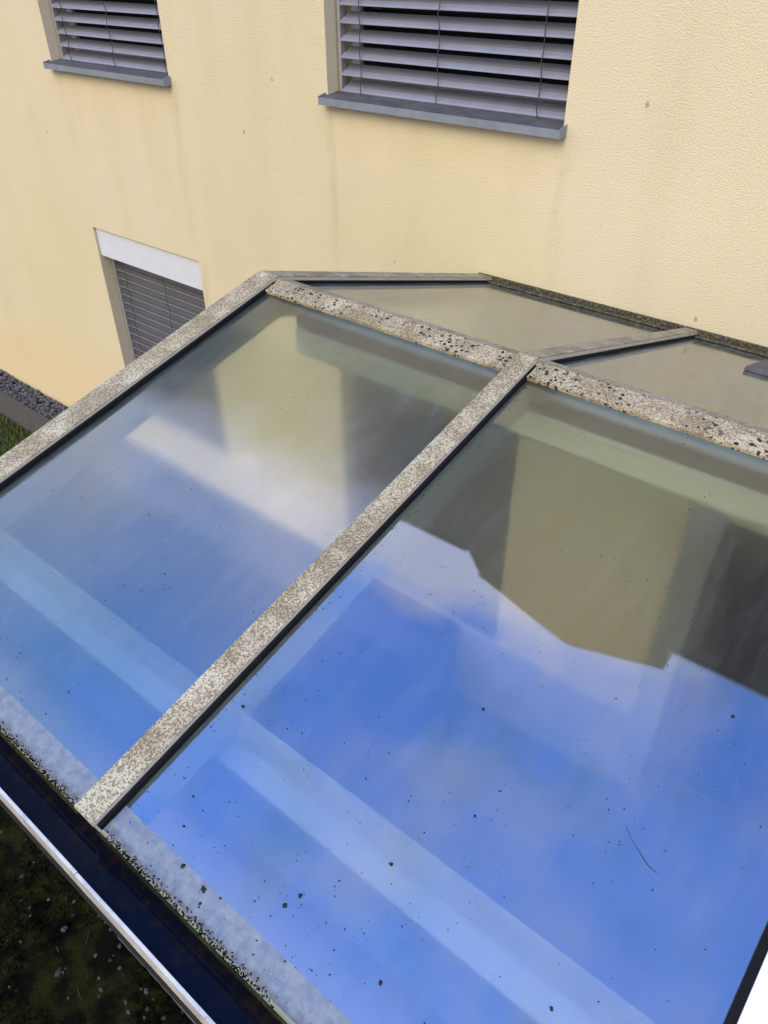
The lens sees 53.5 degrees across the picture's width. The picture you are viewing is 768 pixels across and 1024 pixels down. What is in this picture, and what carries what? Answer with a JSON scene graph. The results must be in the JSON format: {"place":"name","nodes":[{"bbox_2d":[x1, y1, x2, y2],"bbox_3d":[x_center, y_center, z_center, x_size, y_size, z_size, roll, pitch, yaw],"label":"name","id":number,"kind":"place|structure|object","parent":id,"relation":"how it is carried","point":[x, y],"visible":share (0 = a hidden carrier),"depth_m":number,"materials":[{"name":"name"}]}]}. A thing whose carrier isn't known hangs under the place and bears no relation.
{"place":"outdoors","nodes":[
{"label":"outdoors","id":0,"kind":"place"},
{"bbox_2d":[0,391,50,433],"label":"path","id":1,"kind":"structure","parent":0,"point":[26,417],"depth_m":7.35,"materials":[{"name":"concrete"}]},
{"bbox_2d":[0,374,67,456],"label":"ground","id":2,"kind":"structure","parent":0,"point":[2,425],"depth_m":7.18,"materials":[{"name":"green plant"}]},
{"bbox_2d":[0,369,66,419],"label":"gravel","id":3,"kind":"structure","parent":2,"relation":"on","point":[32,396],"depth_m":7.64,"materials":[{"name":"grey gravel"}]},
{"bbox_2d":[0,805,193,1023],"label":"moss","id":4,"kind":"object","parent":2,"relation":"on","point":[33,962],"visible":0.62,"depth_m":3.40,"materials":[{"name":"green plant"}]},
{"bbox_2d":[56,931,88,999],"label":"twigs","id":5,"kind":"object","parent":4,"relation":"on","point":[86,943],"visible":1,"depth_m":3.41,"materials":[{"name":"brown wood"}]},
{"bbox_2d":[0,816,183,1023],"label":"pebbles","id":6,"kind":"object","parent":4,"relation":"on","point":[101,989],"visible":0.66,"depth_m":3.36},
{"bbox_2d":[0,0,767,407],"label":"house","id":7,"kind":"structure","parent":2,"relation":"on","point":[168,168],"depth_m":3.77,"materials":[{"name":"plaster"},{"name":"metal"},{"name":"dark glass"}]},
{"bbox_2d":[43,0,170,85],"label":"window","id":8,"kind":"structure","parent":7,"relation":"in","point":[114,39],"depth_m":4.74,"materials":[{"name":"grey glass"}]},
{"bbox_2d":[96,228,205,359],"bbox_3d":[-1.657,-1.306,5.928,1.216,1.589,0.122,26,44,31],"label":"window","id":9,"kind":"structure","parent":7,"relation":"in","point":[160,291],"depth_m":5.72,"materials":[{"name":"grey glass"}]},
{"bbox_2d":[0,271,767,1023],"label":"glass canopy","id":10,"kind":"object","parent":7,"relation":"attached to","point":[590,471],"visible":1,"depth_m":1.55,"materials":[{"name":"glass"}]},
{"bbox_2d":[0,736,280,1023],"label":"water","id":11,"kind":"structure","parent":10,"relation":"in","point":[213,986],"depth_m":1.35,"materials":[{"name":"liquid"}]},
{"bbox_2d":[0,722,286,1023],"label":"moss fringe","id":12,"kind":"object","parent":10,"relation":"attached to","point":[228,966],"visible":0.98,"depth_m":1.29,"materials":[{"name":"plant"}]},
{"bbox_2d":[0,297,765,1023],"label":"dirt specks","id":13,"kind":"object","parent":10,"relation":"on","point":[378,717],"visible":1,"depth_m":1.44,"materials":[{"name":"black soil"}]},
{"bbox_2d":[318,0,578,139],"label":"window","id":14,"kind":"structure","parent":7,"relation":"in","point":[500,65],"depth_m":3.37,"materials":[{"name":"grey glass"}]}
]}

